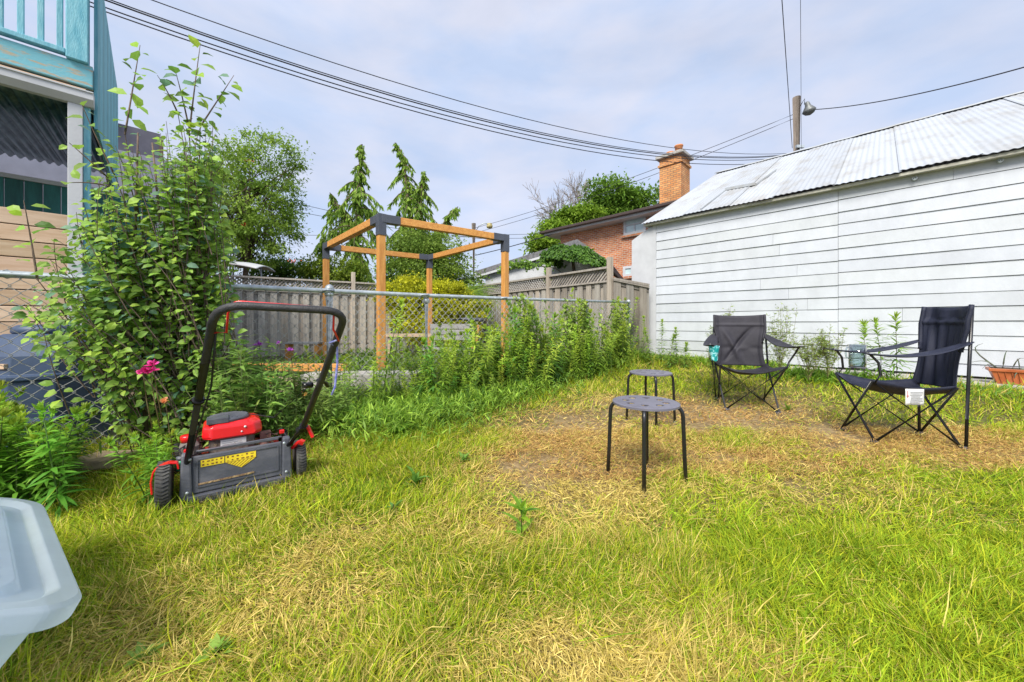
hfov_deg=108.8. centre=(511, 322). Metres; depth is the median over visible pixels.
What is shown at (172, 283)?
leafy shrub
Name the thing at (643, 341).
goldenrod
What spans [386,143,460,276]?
weeping cypress
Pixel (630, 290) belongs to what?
wood fence
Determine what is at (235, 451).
lawn mower
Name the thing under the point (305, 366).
timber beam
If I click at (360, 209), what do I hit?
weeping cypress
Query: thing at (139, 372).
pink flower
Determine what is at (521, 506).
milkweed sprout
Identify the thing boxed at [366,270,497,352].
clipped bush
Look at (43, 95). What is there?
turquoise deck
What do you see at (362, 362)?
undergrowth
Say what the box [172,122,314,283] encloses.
rowan tree
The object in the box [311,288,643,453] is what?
weed bank
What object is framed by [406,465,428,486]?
plantain weed
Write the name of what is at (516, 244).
power line
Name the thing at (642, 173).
power line
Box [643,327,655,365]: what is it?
goldenrod
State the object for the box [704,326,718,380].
wispy weed
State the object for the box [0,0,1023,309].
sky
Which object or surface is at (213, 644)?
plantain weed
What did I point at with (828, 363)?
wispy weed
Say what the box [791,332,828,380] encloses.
wispy weed
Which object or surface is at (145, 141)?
dark gabled house
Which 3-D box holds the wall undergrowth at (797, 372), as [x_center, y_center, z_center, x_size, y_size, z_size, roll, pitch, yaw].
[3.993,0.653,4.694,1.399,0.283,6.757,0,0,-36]
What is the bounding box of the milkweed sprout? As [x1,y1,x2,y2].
[501,491,538,538]
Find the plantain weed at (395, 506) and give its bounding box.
[381,498,404,517]
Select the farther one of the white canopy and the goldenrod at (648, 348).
the white canopy
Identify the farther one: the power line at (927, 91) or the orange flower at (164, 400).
the power line at (927, 91)
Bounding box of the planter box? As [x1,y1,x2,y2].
[974,343,1023,384]
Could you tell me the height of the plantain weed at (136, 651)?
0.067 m
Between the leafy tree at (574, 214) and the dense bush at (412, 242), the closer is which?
the dense bush at (412, 242)
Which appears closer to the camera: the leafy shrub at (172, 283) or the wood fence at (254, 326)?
the leafy shrub at (172, 283)
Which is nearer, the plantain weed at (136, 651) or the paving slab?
the plantain weed at (136, 651)
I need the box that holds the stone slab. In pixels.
[57,450,140,470]
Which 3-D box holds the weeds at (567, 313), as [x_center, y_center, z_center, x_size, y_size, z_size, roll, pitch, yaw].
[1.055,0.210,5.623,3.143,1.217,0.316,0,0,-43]
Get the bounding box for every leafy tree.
[519,197,612,255]
[578,166,658,216]
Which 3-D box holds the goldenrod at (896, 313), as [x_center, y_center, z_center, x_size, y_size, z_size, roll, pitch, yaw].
[4.388,0.311,4.185,0.412,0.884,0.392,0,0,0]
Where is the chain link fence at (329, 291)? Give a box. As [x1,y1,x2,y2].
[0,269,630,456]
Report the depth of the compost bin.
2.41 m
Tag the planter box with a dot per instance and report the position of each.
(1011, 375)
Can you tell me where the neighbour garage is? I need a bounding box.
[475,239,622,343]
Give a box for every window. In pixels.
[621,217,645,237]
[623,265,631,278]
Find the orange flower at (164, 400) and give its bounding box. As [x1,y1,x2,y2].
[160,397,174,455]
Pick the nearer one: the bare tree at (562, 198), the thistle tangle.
the thistle tangle
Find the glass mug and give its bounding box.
[845,344,866,368]
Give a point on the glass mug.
(849, 359)
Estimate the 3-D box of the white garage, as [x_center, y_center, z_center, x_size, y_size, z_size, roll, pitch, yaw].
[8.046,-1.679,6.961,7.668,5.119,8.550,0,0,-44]
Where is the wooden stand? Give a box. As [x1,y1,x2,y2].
[283,342,322,371]
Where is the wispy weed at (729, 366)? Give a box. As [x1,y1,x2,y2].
[716,306,735,387]
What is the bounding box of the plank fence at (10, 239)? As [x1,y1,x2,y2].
[0,206,66,334]
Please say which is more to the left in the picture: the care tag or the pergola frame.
the pergola frame
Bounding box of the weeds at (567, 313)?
[508,295,631,379]
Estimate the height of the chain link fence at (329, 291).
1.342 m
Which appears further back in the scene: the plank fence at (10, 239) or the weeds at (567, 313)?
the weeds at (567, 313)
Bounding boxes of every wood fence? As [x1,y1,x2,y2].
[181,264,461,359]
[465,257,612,353]
[613,278,649,353]
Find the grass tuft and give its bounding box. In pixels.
[779,401,796,410]
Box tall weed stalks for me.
[230,302,408,410]
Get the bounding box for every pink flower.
[136,370,152,428]
[140,366,159,426]
[144,359,162,420]
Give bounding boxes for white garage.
[632,90,1023,379]
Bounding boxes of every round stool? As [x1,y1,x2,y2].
[606,395,688,497]
[625,369,676,428]
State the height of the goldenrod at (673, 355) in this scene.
0.584 m
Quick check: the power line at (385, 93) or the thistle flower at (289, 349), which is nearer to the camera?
the thistle flower at (289, 349)
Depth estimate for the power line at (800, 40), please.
8.10 m
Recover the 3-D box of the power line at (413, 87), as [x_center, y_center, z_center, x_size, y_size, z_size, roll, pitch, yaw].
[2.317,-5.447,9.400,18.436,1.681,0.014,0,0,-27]
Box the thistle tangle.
[168,335,357,450]
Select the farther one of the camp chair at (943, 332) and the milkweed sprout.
the camp chair at (943, 332)
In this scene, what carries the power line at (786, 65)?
attached to the utility pole at (797, 104)
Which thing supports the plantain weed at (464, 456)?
on the ground at (690, 416)
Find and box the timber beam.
[232,363,346,370]
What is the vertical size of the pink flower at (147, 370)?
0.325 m
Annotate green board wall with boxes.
[0,172,156,360]
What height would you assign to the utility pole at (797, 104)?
9.220 m
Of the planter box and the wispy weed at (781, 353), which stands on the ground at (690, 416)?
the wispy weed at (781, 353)
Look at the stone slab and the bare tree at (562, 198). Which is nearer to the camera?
the stone slab
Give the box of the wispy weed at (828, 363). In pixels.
[808,325,847,382]
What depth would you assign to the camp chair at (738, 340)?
4.04 m
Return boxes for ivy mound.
[496,243,613,282]
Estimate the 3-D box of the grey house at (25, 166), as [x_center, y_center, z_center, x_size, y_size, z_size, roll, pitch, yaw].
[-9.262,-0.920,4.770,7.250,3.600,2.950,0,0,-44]
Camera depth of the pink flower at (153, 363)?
1.92 m
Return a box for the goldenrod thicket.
[0,380,179,521]
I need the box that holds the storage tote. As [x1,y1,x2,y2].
[0,497,81,667]
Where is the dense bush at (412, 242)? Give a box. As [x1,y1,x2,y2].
[363,227,492,291]
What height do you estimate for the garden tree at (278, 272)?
3.354 m
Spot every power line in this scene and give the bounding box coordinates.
[90,2,762,160]
[90,6,743,164]
[104,0,773,157]
[110,0,777,156]
[152,0,785,153]
[475,234,551,255]
[476,114,792,227]
[483,119,791,230]
[781,0,792,147]
[800,0,801,148]
[813,67,1023,109]
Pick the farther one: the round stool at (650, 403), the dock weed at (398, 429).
the dock weed at (398, 429)
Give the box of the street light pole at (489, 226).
[472,223,492,285]
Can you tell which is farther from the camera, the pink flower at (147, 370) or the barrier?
the barrier
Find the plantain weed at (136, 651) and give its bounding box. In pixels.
[122,640,168,680]
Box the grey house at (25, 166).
[0,150,180,358]
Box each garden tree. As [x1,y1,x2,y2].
[231,252,322,286]
[282,249,374,289]
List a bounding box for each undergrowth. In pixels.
[87,347,658,475]
[256,344,610,375]
[634,351,1023,406]
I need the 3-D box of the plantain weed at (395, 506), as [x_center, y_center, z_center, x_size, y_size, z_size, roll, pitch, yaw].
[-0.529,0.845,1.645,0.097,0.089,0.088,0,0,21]
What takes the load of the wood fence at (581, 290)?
on the ground at (690, 416)
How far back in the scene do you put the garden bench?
6.56 m
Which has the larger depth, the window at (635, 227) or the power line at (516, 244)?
the power line at (516, 244)
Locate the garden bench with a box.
[423,324,474,369]
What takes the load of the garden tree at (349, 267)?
on the ground at (690, 416)
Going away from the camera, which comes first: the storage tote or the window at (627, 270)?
the storage tote
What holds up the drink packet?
on the camp chair at (738, 340)
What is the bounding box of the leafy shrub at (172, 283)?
[6,34,266,463]
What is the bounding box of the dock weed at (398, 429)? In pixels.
[384,420,411,439]
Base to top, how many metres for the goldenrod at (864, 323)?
0.802 m
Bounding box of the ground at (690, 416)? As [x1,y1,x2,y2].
[10,350,1023,681]
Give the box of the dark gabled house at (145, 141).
[118,123,162,157]
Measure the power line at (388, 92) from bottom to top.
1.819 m
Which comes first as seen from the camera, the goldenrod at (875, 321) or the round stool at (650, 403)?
the round stool at (650, 403)
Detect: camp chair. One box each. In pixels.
[703,314,804,414]
[823,304,974,449]
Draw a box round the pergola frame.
[322,213,508,369]
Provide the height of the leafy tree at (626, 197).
13.436 m
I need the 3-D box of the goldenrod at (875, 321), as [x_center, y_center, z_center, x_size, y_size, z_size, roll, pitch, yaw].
[4.337,0.321,4.321,0.370,0.775,0.389,0,0,0]
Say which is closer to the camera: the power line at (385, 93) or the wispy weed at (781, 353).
the wispy weed at (781, 353)
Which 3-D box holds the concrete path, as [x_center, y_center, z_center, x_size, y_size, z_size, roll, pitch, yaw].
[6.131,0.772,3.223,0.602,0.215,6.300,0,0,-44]
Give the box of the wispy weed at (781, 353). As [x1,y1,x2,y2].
[763,302,799,383]
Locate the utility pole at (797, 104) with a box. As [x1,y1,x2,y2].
[792,95,815,150]
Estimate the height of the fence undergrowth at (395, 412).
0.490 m
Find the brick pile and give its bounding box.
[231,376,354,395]
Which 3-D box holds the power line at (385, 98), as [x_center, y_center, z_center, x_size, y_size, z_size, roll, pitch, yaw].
[1.992,-5.260,9.399,19.018,1.818,0.018,0,0,-26]
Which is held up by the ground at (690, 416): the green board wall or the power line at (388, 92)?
the green board wall
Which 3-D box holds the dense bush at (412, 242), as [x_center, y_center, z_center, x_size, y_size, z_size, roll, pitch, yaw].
[-2.467,-1.002,10.559,3.793,3.763,2.616,0,0,0]
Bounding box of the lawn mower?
[150,301,346,510]
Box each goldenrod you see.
[636,316,649,362]
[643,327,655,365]
[656,319,668,362]
[663,334,677,367]
[670,326,683,364]
[680,341,694,368]
[850,319,879,378]
[862,317,898,377]
[876,311,914,377]
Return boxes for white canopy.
[221,262,274,282]
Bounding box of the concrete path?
[783,365,1023,389]
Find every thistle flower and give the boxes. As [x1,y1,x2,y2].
[252,341,261,365]
[286,347,295,390]
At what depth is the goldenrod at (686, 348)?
5.70 m
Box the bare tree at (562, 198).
[523,170,590,219]
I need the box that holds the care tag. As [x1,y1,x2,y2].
[905,389,923,404]
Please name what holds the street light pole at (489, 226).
on the ground at (690, 416)
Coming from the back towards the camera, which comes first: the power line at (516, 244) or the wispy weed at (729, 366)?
the power line at (516, 244)
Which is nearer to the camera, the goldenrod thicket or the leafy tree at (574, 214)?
the goldenrod thicket
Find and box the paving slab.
[299,370,421,388]
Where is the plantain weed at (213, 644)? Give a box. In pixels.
[191,632,233,669]
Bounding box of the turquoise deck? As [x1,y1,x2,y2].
[0,0,117,324]
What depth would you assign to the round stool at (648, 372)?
3.20 m
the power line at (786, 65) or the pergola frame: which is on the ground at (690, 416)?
the pergola frame
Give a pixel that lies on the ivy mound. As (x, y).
(555, 255)
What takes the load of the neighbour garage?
on the ground at (690, 416)
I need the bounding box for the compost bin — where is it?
[0,324,121,446]
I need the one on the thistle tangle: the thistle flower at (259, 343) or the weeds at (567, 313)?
the thistle flower at (259, 343)
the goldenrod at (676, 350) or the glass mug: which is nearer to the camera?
the glass mug
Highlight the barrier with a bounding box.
[386,333,431,365]
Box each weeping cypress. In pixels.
[309,144,392,289]
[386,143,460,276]
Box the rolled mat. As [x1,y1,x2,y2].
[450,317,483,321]
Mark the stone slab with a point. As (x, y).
(95, 462)
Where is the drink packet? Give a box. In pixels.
[709,346,719,360]
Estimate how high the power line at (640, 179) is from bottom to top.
2.190 m
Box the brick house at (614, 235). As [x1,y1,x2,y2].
[539,144,693,280]
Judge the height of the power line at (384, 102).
1.101 m
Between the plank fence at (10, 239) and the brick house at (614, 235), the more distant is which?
the brick house at (614, 235)
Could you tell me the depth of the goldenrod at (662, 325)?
6.22 m
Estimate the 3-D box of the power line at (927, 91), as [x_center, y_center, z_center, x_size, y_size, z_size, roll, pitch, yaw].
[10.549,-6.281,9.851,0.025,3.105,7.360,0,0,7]
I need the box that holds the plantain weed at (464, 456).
[458,451,470,461]

